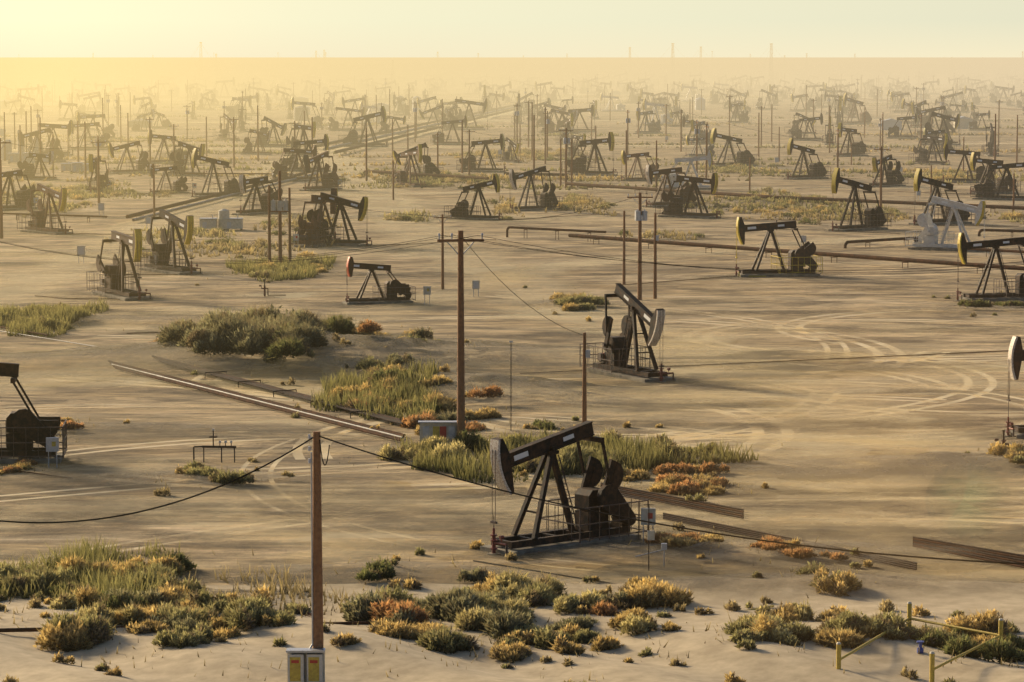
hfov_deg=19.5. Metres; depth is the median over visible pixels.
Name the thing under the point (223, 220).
field equipment
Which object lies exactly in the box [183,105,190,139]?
utility pole
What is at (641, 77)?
pumpjack
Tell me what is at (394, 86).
pumpjack
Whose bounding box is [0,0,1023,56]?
sky
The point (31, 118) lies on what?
utility pole
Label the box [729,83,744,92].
pumpjack
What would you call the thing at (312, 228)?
pumpjack
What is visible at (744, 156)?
pumpjack
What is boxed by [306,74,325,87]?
pumpjack
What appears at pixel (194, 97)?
pumpjack
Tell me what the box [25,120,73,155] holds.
pumpjack
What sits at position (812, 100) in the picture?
utility pole
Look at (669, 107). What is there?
pumpjack
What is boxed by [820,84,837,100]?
pumpjack
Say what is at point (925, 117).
pumpjack
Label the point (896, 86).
pumpjack
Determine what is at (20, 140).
utility pole
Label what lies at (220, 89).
pumpjack
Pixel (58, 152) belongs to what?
pumpjack
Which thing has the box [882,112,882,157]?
utility pole
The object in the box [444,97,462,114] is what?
pumpjack
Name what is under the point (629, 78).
rig mast
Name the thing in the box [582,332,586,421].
utility pole
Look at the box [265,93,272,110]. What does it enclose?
pumpjack
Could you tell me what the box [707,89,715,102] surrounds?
pumpjack
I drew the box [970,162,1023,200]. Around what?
pumpjack
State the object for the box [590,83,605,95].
pumpjack
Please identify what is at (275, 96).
pumpjack
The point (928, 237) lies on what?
pumpjack
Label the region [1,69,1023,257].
vegetation
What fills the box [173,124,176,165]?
utility pole
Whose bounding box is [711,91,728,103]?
pumpjack
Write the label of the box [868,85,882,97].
pumpjack
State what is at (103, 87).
pumpjack
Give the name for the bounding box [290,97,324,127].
pumpjack
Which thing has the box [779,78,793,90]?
pumpjack
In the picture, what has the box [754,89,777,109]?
pumpjack
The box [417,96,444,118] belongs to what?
pumpjack
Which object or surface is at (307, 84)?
pumpjack
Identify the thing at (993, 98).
pumpjack
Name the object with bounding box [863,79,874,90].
pumpjack
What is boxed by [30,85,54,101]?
pumpjack
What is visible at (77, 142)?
utility pole
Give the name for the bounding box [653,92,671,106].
pumpjack
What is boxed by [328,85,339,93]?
pumpjack
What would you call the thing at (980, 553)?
pipelines
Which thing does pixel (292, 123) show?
utility pole
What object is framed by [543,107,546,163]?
utility pole
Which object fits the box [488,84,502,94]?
pumpjack
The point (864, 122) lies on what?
utility pole
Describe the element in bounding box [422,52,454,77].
rig mast
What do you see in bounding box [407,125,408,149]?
utility pole
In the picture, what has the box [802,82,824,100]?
pumpjack
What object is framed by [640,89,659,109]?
pumpjack
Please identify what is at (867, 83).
pumpjack
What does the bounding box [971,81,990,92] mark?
pumpjack
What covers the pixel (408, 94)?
pumpjack
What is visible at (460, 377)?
utility pole
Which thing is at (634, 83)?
pumpjack
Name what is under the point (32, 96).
pumpjack
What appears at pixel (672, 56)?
rig mast
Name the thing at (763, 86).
pumpjack
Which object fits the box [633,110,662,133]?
pumpjack
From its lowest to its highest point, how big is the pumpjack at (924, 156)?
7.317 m
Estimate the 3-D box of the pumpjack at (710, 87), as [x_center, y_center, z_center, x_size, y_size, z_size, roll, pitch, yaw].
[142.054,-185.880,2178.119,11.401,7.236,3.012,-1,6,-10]
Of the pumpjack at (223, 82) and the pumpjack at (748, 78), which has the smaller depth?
the pumpjack at (223, 82)
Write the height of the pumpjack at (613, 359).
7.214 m
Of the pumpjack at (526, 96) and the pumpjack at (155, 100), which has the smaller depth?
the pumpjack at (526, 96)
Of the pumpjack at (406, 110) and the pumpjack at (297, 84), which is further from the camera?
the pumpjack at (297, 84)
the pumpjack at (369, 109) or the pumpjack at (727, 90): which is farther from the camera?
the pumpjack at (727, 90)
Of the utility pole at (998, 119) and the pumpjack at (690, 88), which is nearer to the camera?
the utility pole at (998, 119)
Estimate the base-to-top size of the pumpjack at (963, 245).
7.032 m
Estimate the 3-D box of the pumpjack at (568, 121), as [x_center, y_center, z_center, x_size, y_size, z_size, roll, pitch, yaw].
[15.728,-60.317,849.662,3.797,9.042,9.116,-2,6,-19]
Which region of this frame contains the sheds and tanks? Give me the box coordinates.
[0,66,985,129]
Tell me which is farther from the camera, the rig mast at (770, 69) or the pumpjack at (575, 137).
the rig mast at (770, 69)
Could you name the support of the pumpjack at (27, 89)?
on the ground
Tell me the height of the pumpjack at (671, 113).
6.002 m
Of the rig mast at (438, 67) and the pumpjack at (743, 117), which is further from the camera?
the rig mast at (438, 67)
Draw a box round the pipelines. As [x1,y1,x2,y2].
[0,87,1023,631]
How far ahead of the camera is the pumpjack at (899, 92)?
1497.23 m
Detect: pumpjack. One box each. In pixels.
[0,128,5,140]
[0,362,66,463]
[2,169,41,210]
[4,100,27,114]
[9,84,39,106]
[12,151,58,180]
[16,93,43,112]
[17,127,67,161]
[17,183,73,234]
[23,81,31,98]
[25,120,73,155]
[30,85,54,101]
[31,84,44,99]
[57,100,85,120]
[67,93,71,102]
[69,120,111,149]
[72,89,82,102]
[72,112,96,129]
[73,78,95,94]
[76,92,103,108]
[76,112,117,138]
[77,91,101,112]
[83,154,113,192]
[86,229,152,300]
[94,82,118,98]
[108,141,155,173]
[109,85,129,101]
[111,97,121,113]
[124,85,141,97]
[127,89,139,100]
[130,109,155,131]
[132,95,157,115]
[135,98,152,118]
[135,209,201,274]
[138,91,155,105]
[143,85,162,102]
[147,130,189,163]
[148,164,190,193]
[151,108,171,128]
[155,81,173,96]
[162,141,206,176]
[184,86,197,101]
[185,83,200,97]
[186,101,195,118]
[191,148,242,197]
[194,83,206,94]
[196,96,215,109]
[198,90,219,105]
[203,88,215,100]
[209,77,234,97]
[211,77,225,88]
[215,113,240,140]
[218,83,230,90]
[223,74,237,84]
[223,95,251,119]
[230,93,261,115]
[232,174,286,215]
[236,82,254,93]
[236,106,249,131]
[240,82,247,96]
[241,80,261,94]
[241,129,271,154]
[247,84,272,102]
[251,116,288,147]
[253,74,267,89]
[254,88,272,100]
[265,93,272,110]
[268,82,282,90]
[270,145,316,180]
[271,85,278,98]
[275,84,295,100]
[276,88,295,106]
[277,134,330,171]
[279,78,293,89]
[281,122,318,156]
[286,102,292,118]
[290,74,299,86]
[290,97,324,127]
[291,188,339,247]
[296,192,371,246]
[297,73,313,85]
[299,151,344,190]
[300,78,314,92]
[300,80,320,95]
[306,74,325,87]
[320,99,334,115]
[323,91,334,109]
[326,106,364,130]
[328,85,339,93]
[329,79,341,90]
[334,90,354,103]
[336,77,350,89]
[338,106,387,146]
[342,85,359,97]
[342,97,371,120]
[342,256,415,304]
[359,102,382,123]
[360,94,369,112]
[371,80,383,91]
[375,86,393,100]
[378,79,395,94]
[379,116,406,134]
[386,80,399,89]
[388,144,425,187]
[392,95,406,112]
[392,98,411,115]
[392,142,443,178]
[403,80,416,94]
[404,85,413,97]
[408,96,421,110]
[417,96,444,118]
[418,105,450,128]
[421,89,428,103]
[424,78,436,90]
[430,115,467,144]
[439,100,472,118]
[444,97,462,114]
[444,104,463,124]
[444,173,502,220]
[445,98,487,129]
[456,134,505,171]
[464,81,480,94]
[473,74,487,85]
[476,102,486,117]
[477,79,488,90]
[479,82,494,101]
[480,85,490,112]
[480,421,648,556]
[481,93,504,109]
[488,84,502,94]
[494,81,512,100]
[496,137,521,162]
[505,76,518,84]
[505,90,519,102]
[509,166,562,210]
[511,93,523,123]
[513,101,531,114]
[516,92,538,112]
[522,82,539,93]
[525,98,550,120]
[534,76,543,85]
[535,81,558,101]
[536,103,566,126]
[537,109,578,133]
[546,86,564,100]
[556,113,575,144]
[557,105,596,131]
[559,96,573,113]
[562,85,575,95]
[562,133,587,157]
[563,132,617,175]
[579,76,596,93]
[579,283,674,382]
[587,100,600,118]
[590,78,602,92]
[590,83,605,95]
[595,74,609,87]
[596,81,611,96]
[600,93,625,111]
[612,71,627,86]
[617,81,638,93]
[620,150,661,181]
[625,84,640,103]
[633,81,647,92]
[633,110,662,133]
[636,71,648,83]
[636,85,646,98]
[638,77,654,91]
[638,96,652,114]
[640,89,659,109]
[640,99,674,124]
[642,165,697,207]
[644,76,657,85]
[652,96,673,112]
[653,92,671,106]
[655,173,720,218]
[658,92,681,108]
[661,150,712,189]
[667,110,690,126]
[669,82,681,88]
[669,83,684,96]
[673,97,680,116]
[680,83,702,101]
[682,117,703,140]
[684,136,716,155]
[686,73,701,87]
[689,79,696,97]
[689,120,715,144]
[698,78,709,92]
[700,82,712,90]
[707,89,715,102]
[708,86,724,99]
[710,128,756,166]
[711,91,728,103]
[713,81,733,96]
[722,75,736,88]
[723,89,747,108]
[725,86,734,100]
[727,101,749,122]
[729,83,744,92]
[730,100,745,118]
[731,75,750,89]
[732,90,748,106]
[733,98,750,111]
[733,217,822,276]
[739,74,753,84]
[745,77,761,89]
[748,79,752,93]
[750,76,768,91]
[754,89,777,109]
[765,90,782,100]
[767,84,778,105]
[774,84,783,95]
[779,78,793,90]
[779,86,795,99]
[783,138,830,179]
[785,112,817,133]
[788,94,816,111]
[789,113,823,140]
[792,77,803,88]
[797,83,811,92]
[801,80,817,93]
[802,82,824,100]
[807,75,817,84]
[814,88,834,107]
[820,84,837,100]
[822,116,835,144]
[824,83,836,103]
[824,91,848,112]
[828,77,842,90]
[828,168,890,231]
[829,89,840,104]
[831,89,854,109]
[832,96,845,126]
[833,123,869,156]
[834,78,850,89]
[839,83,859,97]
[842,91,858,105]
[843,93,872,124]
[846,95,857,117]
[862,79,875,92]
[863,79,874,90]
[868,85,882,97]
[869,154,905,187]
[871,87,882,100]
[886,75,901,89]
[887,89,907,108]
[887,113,917,138]
[888,84,900,91]
[890,92,914,112]
[891,91,903,106]
[896,80,911,92]
[901,99,920,123]
[902,85,909,96]
[905,196,985,251]
[909,100,934,127]
[909,168,971,224]
[910,133,949,164]
[912,86,930,98]
[914,74,927,84]
[915,105,958,134]
[917,79,939,94]
[917,92,926,101]
[922,111,960,144]
[923,128,955,153]
[935,99,954,114]
[938,87,953,101]
[939,91,956,105]
[939,91,970,112]
[942,144,994,182]
[944,103,966,117]
[948,77,963,90]
[954,232,1023,300]
[955,74,966,86]
[958,88,967,100]
[960,77,971,87]
[964,85,980,104]
[966,152,1020,194]
[967,76,982,91]
[968,110,989,129]
[970,102,979,120]
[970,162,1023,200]
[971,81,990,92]
[973,84,985,97]
[979,79,993,88]
[981,123,999,156]
[986,88,998,96]
[988,86,1014,102]
[995,77,1006,84]
[996,88,1010,98]
[1005,336,1023,438]
[1006,90,1021,104]
[1014,94,1023,107]
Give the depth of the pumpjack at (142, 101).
1269.34 m
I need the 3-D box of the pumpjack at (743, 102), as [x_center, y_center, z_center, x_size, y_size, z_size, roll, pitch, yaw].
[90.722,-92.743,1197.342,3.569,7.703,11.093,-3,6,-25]
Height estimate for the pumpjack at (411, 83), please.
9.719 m
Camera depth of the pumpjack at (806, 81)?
1996.36 m
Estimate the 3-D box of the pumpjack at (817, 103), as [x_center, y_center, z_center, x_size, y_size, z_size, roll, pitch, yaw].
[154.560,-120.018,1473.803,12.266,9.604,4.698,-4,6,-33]
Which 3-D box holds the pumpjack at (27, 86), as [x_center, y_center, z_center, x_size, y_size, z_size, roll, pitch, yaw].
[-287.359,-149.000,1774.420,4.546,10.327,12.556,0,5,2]
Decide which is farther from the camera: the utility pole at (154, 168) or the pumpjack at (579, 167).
the pumpjack at (579, 167)
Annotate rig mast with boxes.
[174,42,220,86]
[382,60,411,88]
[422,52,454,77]
[609,47,656,80]
[643,43,703,84]
[675,47,723,80]
[750,43,798,86]
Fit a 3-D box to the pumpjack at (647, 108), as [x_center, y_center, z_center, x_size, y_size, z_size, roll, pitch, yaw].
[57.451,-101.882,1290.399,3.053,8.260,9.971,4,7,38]
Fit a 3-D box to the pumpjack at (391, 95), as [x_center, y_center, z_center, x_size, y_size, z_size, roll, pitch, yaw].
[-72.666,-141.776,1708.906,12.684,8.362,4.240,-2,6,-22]
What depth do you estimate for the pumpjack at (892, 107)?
1445.60 m
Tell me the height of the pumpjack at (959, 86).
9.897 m
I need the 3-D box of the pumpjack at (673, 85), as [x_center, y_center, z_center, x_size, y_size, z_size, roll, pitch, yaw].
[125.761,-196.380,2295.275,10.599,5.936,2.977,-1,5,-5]
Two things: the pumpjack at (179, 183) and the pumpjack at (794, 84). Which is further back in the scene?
the pumpjack at (794, 84)
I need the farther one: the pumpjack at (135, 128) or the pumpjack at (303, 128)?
the pumpjack at (135, 128)
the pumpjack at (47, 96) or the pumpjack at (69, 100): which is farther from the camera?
the pumpjack at (47, 96)
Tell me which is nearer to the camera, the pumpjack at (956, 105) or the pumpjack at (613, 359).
the pumpjack at (613, 359)
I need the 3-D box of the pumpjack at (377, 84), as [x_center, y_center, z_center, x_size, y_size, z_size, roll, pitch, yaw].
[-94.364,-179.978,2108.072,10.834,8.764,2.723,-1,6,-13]
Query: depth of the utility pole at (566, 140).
568.71 m
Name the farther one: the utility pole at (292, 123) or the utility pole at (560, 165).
the utility pole at (292, 123)
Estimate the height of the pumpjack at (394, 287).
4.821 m
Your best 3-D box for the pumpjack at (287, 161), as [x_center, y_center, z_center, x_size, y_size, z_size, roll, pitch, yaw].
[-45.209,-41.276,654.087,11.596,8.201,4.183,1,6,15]
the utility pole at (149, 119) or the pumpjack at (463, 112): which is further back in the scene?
the pumpjack at (463, 112)
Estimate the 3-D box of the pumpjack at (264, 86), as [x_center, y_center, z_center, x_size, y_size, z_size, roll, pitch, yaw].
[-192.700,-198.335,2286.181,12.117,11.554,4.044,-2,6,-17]
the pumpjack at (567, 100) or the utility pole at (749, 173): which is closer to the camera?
the utility pole at (749, 173)
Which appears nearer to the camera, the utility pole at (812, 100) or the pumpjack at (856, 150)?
the pumpjack at (856, 150)
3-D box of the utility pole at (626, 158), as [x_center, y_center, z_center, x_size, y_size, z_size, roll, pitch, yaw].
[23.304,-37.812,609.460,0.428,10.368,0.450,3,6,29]
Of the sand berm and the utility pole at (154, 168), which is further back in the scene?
the utility pole at (154, 168)
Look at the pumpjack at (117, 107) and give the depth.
1306.31 m
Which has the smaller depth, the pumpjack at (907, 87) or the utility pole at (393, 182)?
the utility pole at (393, 182)
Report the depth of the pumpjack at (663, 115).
1097.77 m
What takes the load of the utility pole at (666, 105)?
on the ground
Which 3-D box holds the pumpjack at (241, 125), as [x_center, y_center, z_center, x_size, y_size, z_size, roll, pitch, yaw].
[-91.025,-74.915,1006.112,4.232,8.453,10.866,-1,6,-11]
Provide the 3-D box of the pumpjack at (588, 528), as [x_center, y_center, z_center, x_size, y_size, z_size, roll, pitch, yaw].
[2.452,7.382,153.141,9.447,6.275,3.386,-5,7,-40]
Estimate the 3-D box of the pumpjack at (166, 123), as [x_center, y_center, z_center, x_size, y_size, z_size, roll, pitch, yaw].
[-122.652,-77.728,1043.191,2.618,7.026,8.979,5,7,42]
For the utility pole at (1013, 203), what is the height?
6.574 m
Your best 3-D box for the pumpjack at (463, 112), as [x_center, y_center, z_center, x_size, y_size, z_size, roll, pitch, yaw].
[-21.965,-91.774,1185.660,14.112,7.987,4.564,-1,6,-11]
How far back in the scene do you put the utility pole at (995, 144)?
616.28 m
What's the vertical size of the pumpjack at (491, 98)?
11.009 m
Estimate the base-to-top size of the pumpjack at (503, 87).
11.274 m
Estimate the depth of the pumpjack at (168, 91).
1861.58 m
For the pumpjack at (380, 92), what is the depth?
1934.31 m
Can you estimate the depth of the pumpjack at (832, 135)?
853.09 m
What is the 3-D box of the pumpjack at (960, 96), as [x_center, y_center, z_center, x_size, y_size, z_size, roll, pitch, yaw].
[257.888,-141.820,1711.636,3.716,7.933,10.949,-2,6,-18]
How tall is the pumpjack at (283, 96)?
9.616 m
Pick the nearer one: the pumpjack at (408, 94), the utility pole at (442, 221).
the utility pole at (442, 221)
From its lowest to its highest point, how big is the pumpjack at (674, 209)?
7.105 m
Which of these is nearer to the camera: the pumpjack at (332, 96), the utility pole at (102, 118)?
the utility pole at (102, 118)
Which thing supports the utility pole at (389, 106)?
on the ground
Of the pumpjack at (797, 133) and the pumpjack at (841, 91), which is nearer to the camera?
the pumpjack at (797, 133)
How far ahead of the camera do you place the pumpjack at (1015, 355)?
196.88 m
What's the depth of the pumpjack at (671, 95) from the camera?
1436.50 m
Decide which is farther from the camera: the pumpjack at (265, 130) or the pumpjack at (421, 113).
the pumpjack at (421, 113)
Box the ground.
[0,57,1023,584]
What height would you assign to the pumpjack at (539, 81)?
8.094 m
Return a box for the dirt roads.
[0,88,1023,578]
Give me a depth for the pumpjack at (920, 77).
2689.87 m
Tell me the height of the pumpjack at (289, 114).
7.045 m
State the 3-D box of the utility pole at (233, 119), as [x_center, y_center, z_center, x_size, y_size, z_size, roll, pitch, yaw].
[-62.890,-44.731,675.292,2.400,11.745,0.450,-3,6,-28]
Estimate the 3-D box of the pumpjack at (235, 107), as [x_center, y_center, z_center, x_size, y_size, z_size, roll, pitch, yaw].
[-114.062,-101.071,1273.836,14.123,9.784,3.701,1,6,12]
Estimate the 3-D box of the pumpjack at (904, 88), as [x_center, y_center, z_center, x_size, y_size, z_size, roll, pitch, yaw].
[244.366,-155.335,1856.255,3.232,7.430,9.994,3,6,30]
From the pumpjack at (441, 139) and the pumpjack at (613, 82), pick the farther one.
the pumpjack at (613, 82)
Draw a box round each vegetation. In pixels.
[0,251,1023,681]
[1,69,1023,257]
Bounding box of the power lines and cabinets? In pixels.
[0,113,1023,681]
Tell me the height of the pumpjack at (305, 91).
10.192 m
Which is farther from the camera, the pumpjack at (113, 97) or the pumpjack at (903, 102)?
the pumpjack at (113, 97)
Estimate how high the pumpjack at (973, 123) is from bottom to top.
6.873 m
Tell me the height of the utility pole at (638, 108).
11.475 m
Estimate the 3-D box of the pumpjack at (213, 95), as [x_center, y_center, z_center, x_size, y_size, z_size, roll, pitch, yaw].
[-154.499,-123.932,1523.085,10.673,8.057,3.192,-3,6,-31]
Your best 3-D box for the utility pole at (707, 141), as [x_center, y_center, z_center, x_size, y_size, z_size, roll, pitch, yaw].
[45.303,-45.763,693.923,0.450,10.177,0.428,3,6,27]
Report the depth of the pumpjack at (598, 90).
1848.93 m
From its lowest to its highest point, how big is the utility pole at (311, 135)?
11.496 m
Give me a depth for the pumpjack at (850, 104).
1226.19 m
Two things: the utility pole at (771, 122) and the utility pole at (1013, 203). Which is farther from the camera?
the utility pole at (771, 122)
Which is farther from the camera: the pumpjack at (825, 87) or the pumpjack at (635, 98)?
the pumpjack at (635, 98)
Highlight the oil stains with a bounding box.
[0,173,1023,595]
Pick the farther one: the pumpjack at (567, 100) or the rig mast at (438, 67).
the rig mast at (438, 67)
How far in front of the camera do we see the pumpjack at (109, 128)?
909.09 m
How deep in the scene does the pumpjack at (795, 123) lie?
971.79 m
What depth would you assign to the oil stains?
167.75 m
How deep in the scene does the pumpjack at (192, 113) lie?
1198.51 m
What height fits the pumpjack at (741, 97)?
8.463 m
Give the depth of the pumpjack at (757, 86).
2280.40 m
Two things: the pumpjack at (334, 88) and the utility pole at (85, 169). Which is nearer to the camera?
the utility pole at (85, 169)
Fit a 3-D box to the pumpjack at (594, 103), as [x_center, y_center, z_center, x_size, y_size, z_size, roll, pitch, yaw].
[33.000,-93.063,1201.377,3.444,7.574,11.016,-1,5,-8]
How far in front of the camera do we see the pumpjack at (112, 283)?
311.11 m
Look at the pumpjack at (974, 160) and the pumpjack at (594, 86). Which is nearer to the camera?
the pumpjack at (974, 160)
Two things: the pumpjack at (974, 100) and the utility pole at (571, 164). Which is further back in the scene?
the pumpjack at (974, 100)
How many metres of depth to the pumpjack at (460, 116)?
1099.04 m
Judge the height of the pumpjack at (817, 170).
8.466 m
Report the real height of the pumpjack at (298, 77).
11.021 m
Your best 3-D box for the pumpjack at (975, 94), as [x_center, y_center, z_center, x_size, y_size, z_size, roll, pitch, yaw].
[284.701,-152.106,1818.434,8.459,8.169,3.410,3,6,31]
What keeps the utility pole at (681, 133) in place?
on the ground
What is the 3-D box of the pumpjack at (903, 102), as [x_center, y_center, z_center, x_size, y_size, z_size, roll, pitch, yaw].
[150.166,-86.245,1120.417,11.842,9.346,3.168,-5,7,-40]
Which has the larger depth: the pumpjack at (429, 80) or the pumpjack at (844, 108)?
the pumpjack at (429, 80)
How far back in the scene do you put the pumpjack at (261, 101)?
1620.91 m
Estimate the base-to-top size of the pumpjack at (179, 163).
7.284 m
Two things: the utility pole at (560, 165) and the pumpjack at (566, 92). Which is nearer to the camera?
the utility pole at (560, 165)
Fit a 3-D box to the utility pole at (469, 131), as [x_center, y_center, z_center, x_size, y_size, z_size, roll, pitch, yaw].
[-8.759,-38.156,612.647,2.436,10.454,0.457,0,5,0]
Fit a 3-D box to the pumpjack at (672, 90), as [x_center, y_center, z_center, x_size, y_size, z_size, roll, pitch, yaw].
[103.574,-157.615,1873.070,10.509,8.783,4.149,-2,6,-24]
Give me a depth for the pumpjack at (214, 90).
1695.99 m
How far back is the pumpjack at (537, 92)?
1992.99 m
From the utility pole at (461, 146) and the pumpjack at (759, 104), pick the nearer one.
the utility pole at (461, 146)
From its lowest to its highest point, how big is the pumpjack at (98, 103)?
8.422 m
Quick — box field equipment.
[1,96,1008,681]
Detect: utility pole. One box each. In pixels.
[0,138,10,237]
[4,112,5,160]
[13,112,16,148]
[19,125,20,160]
[25,111,26,147]
[30,106,31,136]
[34,109,41,129]
[39,117,41,172]
[52,133,53,172]
[67,124,68,155]
[77,121,78,161]
[84,121,86,177]
[91,139,105,202]
[102,98,103,134]
[105,94,110,125]
[115,95,117,124]
[118,96,118,126]
[120,105,121,142]
[127,113,128,149]
[145,117,153,163]
[147,163,159,216]
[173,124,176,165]
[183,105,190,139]
[206,117,207,156]
[229,117,238,167]
[257,105,258,160]
[268,185,270,261]
[278,171,281,263]
[288,188,291,264]
[289,121,299,154]
[308,431,323,648]
[311,117,312,165]
[320,102,322,129]
[361,109,362,134]
[365,128,367,180]
[376,95,376,128]
[389,89,389,125]
[392,119,392,150]
[392,160,393,199]
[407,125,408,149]
[413,101,416,141]
[416,104,416,137]
[433,214,451,288]
[437,132,438,168]
[437,230,483,436]
[461,120,462,172]
[463,129,474,175]
[513,103,520,143]
[519,130,520,154]
[524,101,532,147]
[531,102,532,157]
[533,115,534,179]
[535,94,538,124]
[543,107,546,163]
[543,111,551,157]
[559,128,572,187]
[560,139,561,186]
[571,139,572,187]
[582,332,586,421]
[622,211,625,283]
[625,130,626,177]
[626,110,630,159]
[627,192,652,299]
[636,102,640,137]
[653,213,656,298]
[655,140,656,191]
[663,104,668,141]
[680,109,681,151]
[694,120,699,173]
[704,124,708,177]
[707,122,707,162]
[726,95,732,135]
[749,157,750,189]
[758,113,758,155]
[760,106,762,146]
[771,104,771,141]
[778,127,779,160]
[806,85,806,115]
[810,99,816,128]
[829,105,829,152]
[836,129,838,167]
[864,107,864,137]
[874,146,888,207]
[878,118,881,148]
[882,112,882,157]
[918,114,923,146]
[930,165,931,193]
[994,114,995,175]
[995,100,1000,144]
[1012,173,1014,210]
[1016,115,1017,162]
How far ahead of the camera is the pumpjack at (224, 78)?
2349.50 m
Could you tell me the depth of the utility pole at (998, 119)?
840.98 m
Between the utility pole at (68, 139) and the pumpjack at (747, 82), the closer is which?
the utility pole at (68, 139)
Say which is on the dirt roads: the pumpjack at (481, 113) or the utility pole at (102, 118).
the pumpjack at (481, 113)
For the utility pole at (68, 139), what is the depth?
749.53 m
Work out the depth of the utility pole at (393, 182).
522.91 m
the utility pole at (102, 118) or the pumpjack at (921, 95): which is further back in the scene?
the pumpjack at (921, 95)
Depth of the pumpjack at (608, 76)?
2407.08 m
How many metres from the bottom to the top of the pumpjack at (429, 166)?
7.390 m
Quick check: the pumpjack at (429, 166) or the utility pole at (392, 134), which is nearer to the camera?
the pumpjack at (429, 166)
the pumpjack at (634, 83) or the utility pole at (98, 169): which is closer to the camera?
the utility pole at (98, 169)
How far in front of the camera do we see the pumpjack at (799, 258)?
341.36 m
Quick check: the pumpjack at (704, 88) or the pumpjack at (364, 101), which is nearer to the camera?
the pumpjack at (364, 101)
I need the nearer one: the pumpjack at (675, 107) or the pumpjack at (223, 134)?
the pumpjack at (223, 134)
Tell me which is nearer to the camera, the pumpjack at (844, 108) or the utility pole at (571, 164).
the utility pole at (571, 164)
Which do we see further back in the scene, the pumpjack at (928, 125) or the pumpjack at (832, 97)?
the pumpjack at (832, 97)
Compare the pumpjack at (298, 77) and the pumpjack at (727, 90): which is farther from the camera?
the pumpjack at (298, 77)
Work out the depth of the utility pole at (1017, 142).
688.48 m
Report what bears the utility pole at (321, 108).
on the ground
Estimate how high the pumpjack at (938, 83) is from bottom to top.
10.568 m
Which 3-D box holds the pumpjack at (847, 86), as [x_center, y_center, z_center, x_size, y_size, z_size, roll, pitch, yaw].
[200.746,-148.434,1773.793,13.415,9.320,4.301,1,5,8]
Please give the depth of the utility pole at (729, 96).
914.64 m
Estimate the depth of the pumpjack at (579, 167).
631.73 m
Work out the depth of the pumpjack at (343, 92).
1585.78 m
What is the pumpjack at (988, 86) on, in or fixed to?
on the ground
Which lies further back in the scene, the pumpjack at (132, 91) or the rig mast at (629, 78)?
the rig mast at (629, 78)
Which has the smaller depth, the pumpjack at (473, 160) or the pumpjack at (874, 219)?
the pumpjack at (874, 219)
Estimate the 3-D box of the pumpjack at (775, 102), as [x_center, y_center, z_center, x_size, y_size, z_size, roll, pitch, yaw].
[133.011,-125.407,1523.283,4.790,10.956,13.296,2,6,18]
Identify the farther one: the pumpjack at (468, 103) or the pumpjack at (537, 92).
the pumpjack at (537, 92)
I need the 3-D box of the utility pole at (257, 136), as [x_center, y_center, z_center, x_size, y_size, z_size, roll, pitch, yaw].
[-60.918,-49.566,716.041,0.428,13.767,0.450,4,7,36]
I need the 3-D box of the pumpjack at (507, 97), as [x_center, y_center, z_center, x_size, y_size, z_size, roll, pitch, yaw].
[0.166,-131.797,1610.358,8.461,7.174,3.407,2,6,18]
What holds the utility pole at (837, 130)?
on the ground
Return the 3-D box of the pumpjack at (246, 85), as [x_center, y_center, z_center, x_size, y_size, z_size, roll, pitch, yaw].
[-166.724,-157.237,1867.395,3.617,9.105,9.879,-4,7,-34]
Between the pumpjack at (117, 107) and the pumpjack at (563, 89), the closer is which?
the pumpjack at (117, 107)
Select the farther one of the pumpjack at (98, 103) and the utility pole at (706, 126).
the pumpjack at (98, 103)
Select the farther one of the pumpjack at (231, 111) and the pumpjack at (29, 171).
the pumpjack at (231, 111)
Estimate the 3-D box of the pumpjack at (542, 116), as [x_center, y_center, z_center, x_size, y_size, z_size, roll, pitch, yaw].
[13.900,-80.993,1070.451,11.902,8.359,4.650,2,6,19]
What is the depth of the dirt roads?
197.37 m
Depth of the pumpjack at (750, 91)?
2001.79 m
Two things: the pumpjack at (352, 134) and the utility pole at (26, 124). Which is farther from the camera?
the pumpjack at (352, 134)
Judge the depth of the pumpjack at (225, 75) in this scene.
2610.83 m
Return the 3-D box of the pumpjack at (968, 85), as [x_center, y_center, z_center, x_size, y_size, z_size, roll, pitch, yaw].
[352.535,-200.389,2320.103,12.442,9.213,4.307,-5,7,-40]
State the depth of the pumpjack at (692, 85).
1818.92 m
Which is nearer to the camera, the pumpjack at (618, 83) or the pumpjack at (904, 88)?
the pumpjack at (904, 88)
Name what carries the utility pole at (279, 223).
on the ground
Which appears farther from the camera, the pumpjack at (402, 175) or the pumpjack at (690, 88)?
the pumpjack at (690, 88)
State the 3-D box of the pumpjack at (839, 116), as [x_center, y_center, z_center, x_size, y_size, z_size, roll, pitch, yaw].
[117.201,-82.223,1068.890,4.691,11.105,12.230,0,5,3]
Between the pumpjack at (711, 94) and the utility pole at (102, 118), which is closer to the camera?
the utility pole at (102, 118)
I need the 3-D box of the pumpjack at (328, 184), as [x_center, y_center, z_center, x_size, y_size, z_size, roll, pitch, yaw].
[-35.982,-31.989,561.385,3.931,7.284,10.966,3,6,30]
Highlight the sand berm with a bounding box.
[0,573,1023,681]

